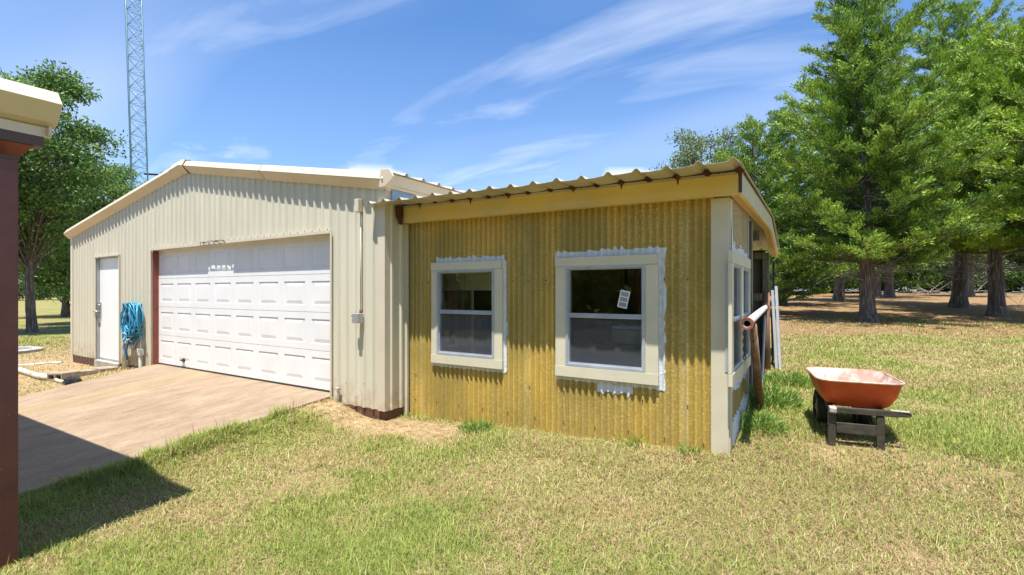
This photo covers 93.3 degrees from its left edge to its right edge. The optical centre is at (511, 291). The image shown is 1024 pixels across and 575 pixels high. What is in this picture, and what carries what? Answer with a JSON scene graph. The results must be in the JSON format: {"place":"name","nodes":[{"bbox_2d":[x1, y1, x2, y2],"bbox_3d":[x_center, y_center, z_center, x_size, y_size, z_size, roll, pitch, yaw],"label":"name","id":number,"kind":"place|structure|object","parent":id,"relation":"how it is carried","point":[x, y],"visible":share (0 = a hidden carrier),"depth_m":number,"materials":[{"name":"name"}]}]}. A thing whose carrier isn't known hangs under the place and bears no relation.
{"place":"outdoors","nodes":[
{"label":"outdoors","id":0,"kind":"place"},
{"bbox_2d":[18,364,329,493],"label":"driveway","id":1,"kind":"structure","parent":0,"point":[64,430],"depth_m":6.01,"materials":[{"name":"concrete"}]},
{"bbox_2d":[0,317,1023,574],"bbox_3d":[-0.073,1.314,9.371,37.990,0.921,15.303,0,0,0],"label":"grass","id":2,"kind":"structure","parent":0,"point":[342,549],"depth_m":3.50,"materials":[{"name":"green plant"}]},
{"bbox_2d":[0,0,1023,290],"label":"sky","id":3,"kind":"structure","parent":0,"point":[463,95],"materials":[{"name":"blue"}]},
{"bbox_2d":[10,291,1023,574],"bbox_3d":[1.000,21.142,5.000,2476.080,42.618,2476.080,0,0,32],"label":"ground","id":4,"kind":"structure","parent":0,"point":[904,305],"depth_m":4.28,"materials":[{"name":"soil"}]},
{"bbox_2d":[18,281,24,299],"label":"bush","id":5,"kind":"object","parent":4,"relation":"on","point":[21,293],"visible":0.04,"depth_m":89.40,"materials":[{"name":"green plant"}]},
{"bbox_2d":[18,346,43,353],"bbox_3d":[-13.384,1.595,12.738,1.500,0.150,1.500,0,0,32],"label":"manhole ring","id":6,"kind":"object","parent":4,"relation":"on","point":[26,349],"visible":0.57,"depth_m":12.90,"materials":[{"name":"concrete"}]},
{"bbox_2d":[0,78,62,570],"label":"carport","id":7,"kind":"object","parent":4,"relation":"on","point":[29,117],"visible":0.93,"depth_m":2.92,"materials":[{"name":"beige metal"}]},
{"bbox_2d":[18,273,48,299],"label":"bush","id":8,"kind":"object","parent":4,"relation":"on","point":[19,280],"visible":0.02,"depth_m":85.94,"materials":[{"name":"green plant"}]},
{"bbox_2d":[18,273,55,299],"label":"bush","id":9,"kind":"object","parent":4,"relation":"on","point":[23,293],"visible":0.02,"depth_m":88.33,"materials":[{"name":"green plant"}]},
{"bbox_2d":[18,361,62,365],"bbox_3d":[-10.633,1.626,10.847,0.908,0.085,0.154,0,0,-24],"label":"half buried pipe","id":10,"kind":"object","parent":4,"relation":"on","point":[41,363],"visible":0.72,"depth_m":10.88,"materials":[{"name":"white plastic"}]},
{"bbox_2d":[18,367,62,382],"bbox_3d":[-9.308,1.581,9.332,4.567,0.161,0.268,0,0,32],"label":"drain hose","id":11,"kind":"object","parent":4,"relation":"on","point":[29,373],"visible":0.6,"depth_m":9.16,"materials":[{"name":"white plastic"}]},
{"bbox_2d":[18,205,69,316],"bbox_3d":[-28.674,-2.517,30.765,8.552,8.507,8.289,0,0,-9],"label":"oak tree","id":12,"kind":"object","parent":4,"relation":"on","point":[64,300],"visible":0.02,"depth_m":30.73,"materials":[{"name":"green plant"}]},
{"bbox_2d":[47,371,80,380],"bbox_3d":[-8.016,1.511,8.650,0.400,0.130,0.280,-3,-1,18],"label":"hollow block","id":13,"kind":"object","parent":4,"relation":"on","point":[63,375],"depth_m":8.57,"materials":[{"name":"beige concrete"}]},
{"bbox_2d":[0,58,138,332],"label":"oak tree","id":14,"kind":"object","parent":4,"relation":"on","point":[41,186],"visible":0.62,"depth_m":18.78,"materials":[{"name":"green plant"}]},
{"bbox_2d":[62,376,82,384],"bbox_3d":[-7.448,1.503,8.186,0.292,0.156,0.260,0,0,32],"label":"black drain cap","id":15,"kind":"object","parent":4,"relation":"on","point":[70,380],"visible":0.88,"depth_m":8.11,"materials":[{"name":"plastic"}]},
{"bbox_2d":[18,138,144,299],"bbox_3d":[-21.125,-2.918,23.872,6.732,9.308,7.031,0,0,32],"label":"oak tree","id":16,"kind":"object","parent":4,"relation":"on","point":[42,279],"visible":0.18,"depth_m":23.01,"materials":[{"name":"green plant"}]},
{"bbox_2d":[71,369,97,376],"bbox_3d":[-8.071,1.538,9.086,0.400,0.115,0.320,-2,-2,30],"label":"paver","id":17,"kind":"object","parent":4,"relation":"on","point":[84,372],"visible":0.42,"depth_m":9.04,"materials":[{"name":"beige concrete"}]},
{"bbox_2d":[88,366,119,372],"bbox_3d":[-8.109,1.559,9.610,0.440,0.100,0.340,-2,-2,24],"label":"paver","id":18,"kind":"object","parent":4,"relation":"on","point":[103,369],"visible":0.57,"depth_m":9.51,"materials":[{"name":"beige concrete"}]},
{"bbox_2d":[125,0,163,190],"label":"radio tower","id":19,"kind":"structure","parent":4,"relation":"on","point":[136,96],"depth_m":14.88,"materials":[{"name":"metal"}]},
{"bbox_2d":[64,160,473,420],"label":"garage","id":20,"kind":"structure","parent":4,"relation":"on","point":[249,271],"depth_m":7.31,"materials":[{"name":"beige metal"}]},
{"bbox_2d":[92,257,117,359],"bbox_3d":[-8.427,0.356,10.086,1.181,2.118,0.152,0,0,32],"label":"entry door","id":21,"kind":"structure","parent":20,"relation":"in","point":[108,304],"depth_m":10.16,"materials":[{"name":"white metal"}]},
{"bbox_2d":[122,341,133,369],"bbox_3d":[-7.481,1.330,9.395,0.309,0.750,0.139,0,0,19],"label":"drain pipe","id":22,"kind":"object","parent":20,"relation":"attached to","point":[124,362],"visible":0.58,"depth_m":9.42,"materials":[{"name":"white plastic"}]},
{"bbox_2d":[120,302,143,359],"bbox_3d":[-7.250,0.757,9.220,0.808,1.104,0.247,0,0,32],"label":"garden hose","id":23,"kind":"object","parent":20,"relation":"hanging from","point":[132,317],"visible":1,"depth_m":9.14,"materials":[{"name":"blue rubber"}]},
{"bbox_2d":[137,337,143,366],"bbox_3d":[-7.023,1.255,9.142,0.100,0.800,0.080,0,0,32],"label":"water riser","id":24,"kind":"object","parent":20,"relation":"attached to","point":[140,352],"visible":0.67,"depth_m":9.12,"materials":[{"name":"white plastic"}]},
{"bbox_2d":[159,235,329,391],"bbox_3d":[-4.486,0.297,7.788,5.100,2.135,0.091,0,0,32],"label":"garage door","id":25,"kind":"structure","parent":20,"relation":"in","point":[260,311],"depth_m":7.52,"materials":[{"name":"white paint"}]},
{"bbox_2d":[334,387,339,401],"bbox_3d":[-2.251,1.423,6.230,0.060,0.365,0.052,0,0,32],"label":"pipe stub","id":26,"kind":"object","parent":20,"relation":"attached to","point":[336,389],"visible":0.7,"depth_m":6.21,"materials":[{"name":"white plastic"}]},
{"bbox_2d":[352,199,362,322],"bbox_3d":[-1.919,-0.378,5.996,0.130,1.535,0.103,0,0,32],"label":"electrical conduit","id":27,"kind":"object","parent":20,"relation":"attached to","point":[358,208],"visible":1,"depth_m":6.00,"materials":[{"name":"beige metal"}]},
{"bbox_2d":[457,417,497,434],"bbox_3d":[-0.386,1.445,5.230,0.431,0.182,0.449,0,0,32],"label":"weed clump","id":28,"kind":"object","parent":4,"relation":"on","point":[474,425],"visible":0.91,"depth_m":5.22,"materials":[{"name":"green plant"}]},
{"bbox_2d":[366,157,779,455],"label":"shed","id":29,"kind":"structure","parent":4,"relation":"on","point":[690,241],"depth_m":4.92,"materials":[{"name":"yellow metal"}]},
{"bbox_2d":[443,272,491,289],"bbox_3d":[-0.561,-0.260,6.354,1.010,0.490,0.325,0,0,32],"label":"wall cabinet","id":30,"kind":"object","parent":29,"relation":"attached to","point":[467,281],"depth_m":6.17,"materials":[{"name":"brown wood"}]},
{"bbox_2d":[443,273,464,289],"bbox_3d":[-0.784,-0.260,6.313,0.413,0.470,0.022,0,0,32],"label":"cabinet door","id":31,"kind":"structure","parent":30,"relation":"in","point":[451,281],"depth_m":6.28,"materials":[{"name":"brown wood"}]},
{"bbox_2d":[465,272,491,289],"bbox_3d":[-0.406,-0.260,6.081,0.440,0.470,0.022,0,0,32],"label":"cabinet door","id":32,"kind":"structure","parent":30,"relation":"in","point":[473,281],"depth_m":6.08,"materials":[{"name":"brown wood"}]},
{"bbox_2d":[431,255,507,372],"bbox_3d":[-0.505,0.241,5.609,1.085,1.341,0.076,0,0,32],"label":"window","id":33,"kind":"structure","parent":29,"relation":"in","point":[496,362],"depth_m":5.53,"materials":[{"name":"metal"}]},
{"bbox_2d":[473,319,491,354],"bbox_3d":[-0.405,0.845,6.379,0.270,0.988,0.320,0,0,32],"label":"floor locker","id":34,"kind":"object","parent":29,"relation":"on","point":[483,342],"visible":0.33,"depth_m":6.30,"materials":[{"name":"grey metal"}]},
{"bbox_2d":[572,337,641,350],"bbox_3d":[1.300,0.965,5.648,2.000,0.740,0.720,0,0,32],"label":"workbench","id":35,"kind":"object","parent":29,"relation":"on","point":[578,342],"visible":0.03,"depth_m":5.43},
{"bbox_2d":[592,269,626,335],"bbox_3d":[1.215,0.005,6.064,0.420,1.100,0.120,0,0,32],"label":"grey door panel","id":36,"kind":"structure","parent":35,"relation":"on","point":[608,285],"depth_m":6.00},
{"bbox_2d":[612,319,641,344],"bbox_3d":[1.434,0.452,5.437,0.550,0.275,0.300,0,0,32],"label":"toolbox","id":37,"kind":"object","parent":35,"relation":"on","point":[627,334],"visible":0.54,"depth_m":5.37,"materials":[{"name":"grey metal"}]},
{"bbox_2d":[635,269,641,324],"bbox_3d":[1.945,-0.010,5.551,1.000,1.170,0.230,0,0,32],"label":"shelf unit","id":38,"kind":"object","parent":35,"relation":"on","point":[638,296],"visible":0.12,"depth_m":5.70,"materials":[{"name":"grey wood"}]},
{"bbox_2d":[555,246,666,397],"bbox_3d":[0.930,0.286,4.728,1.142,1.463,0.076,0,0,32],"label":"window","id":39,"kind":"structure","parent":29,"relation":"in","point":[651,260],"depth_m":4.64,"materials":[{"name":"metal"}]},
{"bbox_2d":[725,230,750,391],"bbox_3d":[2.182,0.149,4.654,0.074,1.548,1.470,0,0,32],"label":"window","id":40,"kind":"structure","parent":29,"relation":"in","point":[737,269],"depth_m":4.47,"materials":[{"name":"metal"}]},
{"bbox_2d":[619,433,645,447],"bbox_3d":[1.115,1.388,4.523,0.240,0.133,0.292,0,0,32],"label":"weed clump","id":41,"kind":"object","parent":4,"relation":"on","point":[636,443],"visible":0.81,"depth_m":4.52,"materials":[{"name":"green plant"}]},
{"bbox_2d":[675,442,703,456],"bbox_3d":[1.555,1.371,4.249,0.225,0.134,0.283,0,0,32],"label":"weed clump","id":42,"kind":"object","parent":4,"relation":"on","point":[684,445],"visible":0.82,"depth_m":4.24,"materials":[{"name":"green plant"}]},
{"bbox_2d":[649,124,761,170],"bbox_3d":[10.779,-4.108,26.826,5.999,10.445,6.241,0,0,32],"label":"oak tree","id":43,"kind":"object","parent":4,"relation":"on","point":[689,155],"visible":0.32,"depth_m":25.82,"materials":[{"name":"green plant"}]},
{"bbox_2d":[749,323,763,406],"bbox_3d":[2.502,0.836,4.942,0.091,1.100,1.123,0,0,32],"label":"prop post","id":44,"kind":"object","parent":4,"relation":"on","point":[756,364],"visible":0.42,"depth_m":4.82,"materials":[{"name":"brown wood"}]},
{"bbox_2d":[740,304,769,329],"bbox_3d":[2.720,0.243,5.344,0.110,0.158,3.015,0,0,30],"label":"pipe rail","id":45,"kind":"object","parent":44,"relation":"on","point":[746,323],"visible":1,"depth_m":4.39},
{"bbox_2d":[742,329,745,359],"bbox_3d":[1.995,0.444,4.153,0.027,0.289,0.021,0,0,-14],"label":"hanging chain","id":46,"kind":"object","parent":45,"relation":"hanging from","point":[744,335],"visible":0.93,"depth_m":4.15,"materials":[{"name":"black metal"}]},
{"bbox_2d":[761,315,765,385],"bbox_3d":[3.335,0.787,6.411,0.022,0.927,0.736,0,0,31],"label":"white plank","id":47,"kind":"object","parent":4,"relation":"on","point":[763,347],"visible":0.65,"depth_m":6.41,"materials":[{"name":"wood"}]},
{"bbox_2d":[740,407,789,435],"bbox_3d":[2.374,1.223,4.609,0.522,0.242,0.496,0,0,32],"label":"weed clump","id":48,"kind":"object","parent":4,"relation":"on","point":[762,419],"visible":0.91,"depth_m":4.58,"materials":[{"name":"green plant"}]},
{"bbox_2d":[763,293,770,370],"bbox_3d":[3.700,0.630,7.013,0.094,1.232,0.112,0,0,9],"label":"wooden stake","id":49,"kind":"object","parent":4,"relation":"on","point":[767,358],"visible":0.59,"depth_m":6.99,"materials":[{"name":"brown wood"}]},
{"bbox_2d":[704,114,835,304],"bbox_3d":[9.277,-2.863,19.114,5.138,8.076,5.615,0,0,-30],"label":"cedar tree","id":50,"kind":"object","parent":4,"relation":"on","point":[753,171],"visible":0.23,"depth_m":18.51,"materials":[{"name":"green plant"}]},
{"bbox_2d":[771,308,774,365],"bbox_3d":[3.973,0.637,7.367,0.056,1.004,0.173,0,0,32],"label":"plank","id":51,"kind":"object","parent":4,"relation":"on","point":[772,346],"visible":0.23,"depth_m":7.33,"materials":[{"name":"brown"}]},
{"bbox_2d":[771,290,777,369],"bbox_3d":[3.882,0.575,7.148,0.086,1.187,0.198,0,0,-5],"label":"white plank","id":52,"kind":"object","parent":4,"relation":"on","point":[774,328],"visible":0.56,"depth_m":7.11,"materials":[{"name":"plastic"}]},
{"bbox_2d":[749,379,804,408],"bbox_3d":[2.864,1.105,5.386,0.736,0.302,0.702,0,0,32],"label":"weed clump","id":53,"kind":"object","parent":4,"relation":"on","point":[787,400],"visible":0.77,"depth_m":5.26,"materials":[{"name":"green plant"}]},
{"bbox_2d":[775,286,781,369],"bbox_3d":[3.952,0.545,7.176,0.095,1.250,0.219,0,0,32],"label":"white plank","id":54,"kind":"object","parent":4,"relation":"on","point":[778,327],"visible":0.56,"depth_m":7.13,"materials":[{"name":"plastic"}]},
{"bbox_2d":[762,369,813,388],"bbox_3d":[3.507,1.081,6.167,0.724,0.216,0.711,0,0,32],"label":"weed clump","id":55,"kind":"object","parent":4,"relation":"on","point":[794,377],"visible":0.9,"depth_m":6.08,"materials":[{"name":"green plant"}]},
{"bbox_2d":[785,227,817,291],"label":"scrub bush","id":56,"kind":"object","parent":4,"relation":"on","point":[804,269],"visible":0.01,"depth_m":42.23,"materials":[{"name":"green plant"}]},
{"bbox_2d":[786,229,828,292],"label":"scrub bush","id":57,"kind":"object","parent":4,"relation":"on","point":[813,268],"visible":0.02,"depth_m":45.25,"materials":[{"name":"green plant"}]},
{"bbox_2d":[739,105,877,304],"bbox_3d":[13.513,-4.220,23.908,7.322,10.029,7.599,0,0,32],"label":"cedar tree","id":58,"kind":"object","parent":4,"relation":"on","point":[806,273],"visible":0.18,"depth_m":23.35,"materials":[{"name":"green plant"}]},
{"bbox_2d":[762,80,914,301],"bbox_3d":[18.941,-5.969,27.798,8.212,13.322,8.658,0,0,-34],"label":"cedar tree","id":59,"kind":"object","parent":4,"relation":"on","point":[839,295],"visible":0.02,"depth_m":27.80,"materials":[{"name":"green plant"}]},
{"bbox_2d":[801,254,881,292],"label":"scrub bush","id":60,"kind":"object","parent":4,"relation":"on","point":[850,284],"visible":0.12,"depth_m":44.02,"materials":[{"name":"green plant"}]},
{"bbox_2d":[806,367,911,450],"bbox_3d":[3.173,1.067,4.523,0.674,0.594,0.928,0,0,24],"label":"wheelbarrow","id":61,"kind":"object","parent":4,"relation":"on","point":[864,395],"visible":0.98,"depth_m":4.21,"materials":[{"name":"orange metal"}]},
{"bbox_2d":[820,117,928,297],"bbox_3d":[24.876,-5.970,32.885,8.461,13.095,8.964,0,0,32],"label":"cedar tree","id":62,"kind":"object","parent":4,"relation":"on","point":[878,291],"visible":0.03,"depth_m":32.76,"materials":[{"name":"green plant"}]},
{"bbox_2d":[759,0,1017,321],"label":"cedar tree","id":63,"kind":"object","parent":4,"relation":"on","point":[868,248],"visible":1,"depth_m":15.13,"materials":[{"name":"green plant"}]},
{"bbox_2d":[881,282,910,290],"bbox_3d":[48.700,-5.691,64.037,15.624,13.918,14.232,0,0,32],"label":"fallen log","id":64,"kind":"object","parent":4,"relation":"on","point":[882,289],"depth_m":62.77,"materials":[{"name":"grey wood"}]},
{"bbox_2d":[879,250,946,291],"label":"scrub bush","id":65,"kind":"object","parent":4,"relation":"on","point":[902,280],"visible":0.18,"depth_m":45.19,"materials":[{"name":"green plant"}]},
{"bbox_2d":[880,231,949,296],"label":"cedar tree","id":66,"kind":"object","parent":4,"relation":"on","point":[889,291],"visible":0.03,"depth_m":34.76,"materials":[{"name":"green plant"}]},
{"bbox_2d":[849,0,1023,307],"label":"cedar tree","id":67,"kind":"object","parent":4,"relation":"on","point":[959,291],"visible":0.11,"depth_m":21.74,"materials":[{"name":"green plant"}]},
{"bbox_2d":[853,281,1023,295],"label":"brush pile","id":68,"kind":"object","parent":4,"relation":"on","point":[936,291],"visible":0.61,"depth_m":43.21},
{"bbox_2d":[871,15,1023,316],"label":"cedar tree","id":69,"kind":"object","parent":4,"relation":"on","point":[994,243],"visible":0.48,"depth_m":17.60,"materials":[{"name":"green plant"}]},
{"bbox_2d":[907,253,1016,291],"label":"scrub bush","id":70,"kind":"object","parent":4,"relation":"on","point":[948,287],"visible":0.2,"depth_m":46.27,"materials":[{"name":"green plant"}]},
{"bbox_2d":[915,1,1023,236],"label":"cedar tree","id":71,"kind":"object","parent":4,"relation":"on","point":[1018,215],"visible":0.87,"depth_m":14.65,"materials":[{"name":"green plant"}]},
{"bbox_2d":[930,162,1013,296],"bbox_3d":[33.834,-6.122,36.477,8.569,13.259,7.813,0,0,-37],"label":"cedar tree","id":72,"kind":"object","parent":4,"relation":"on","point":[971,292],"visible":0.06,"depth_m":35.71,"materials":[{"name":"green plant"}]},
{"bbox_2d":[974,255,1023,291],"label":"scrub bush","id":73,"kind":"object","parent":4,"relation":"on","point":[1012,259],"visible":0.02,"depth_m":47.81,"materials":[{"name":"green plant"}]},
{"bbox_2d":[980,236,1023,292],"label":"scrub bush","id":74,"kind":"object","parent":4,"relation":"on","point":[1012,285],"visible":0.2,"depth_m":46.00,"materials":[{"name":"green plant"}]}
]}

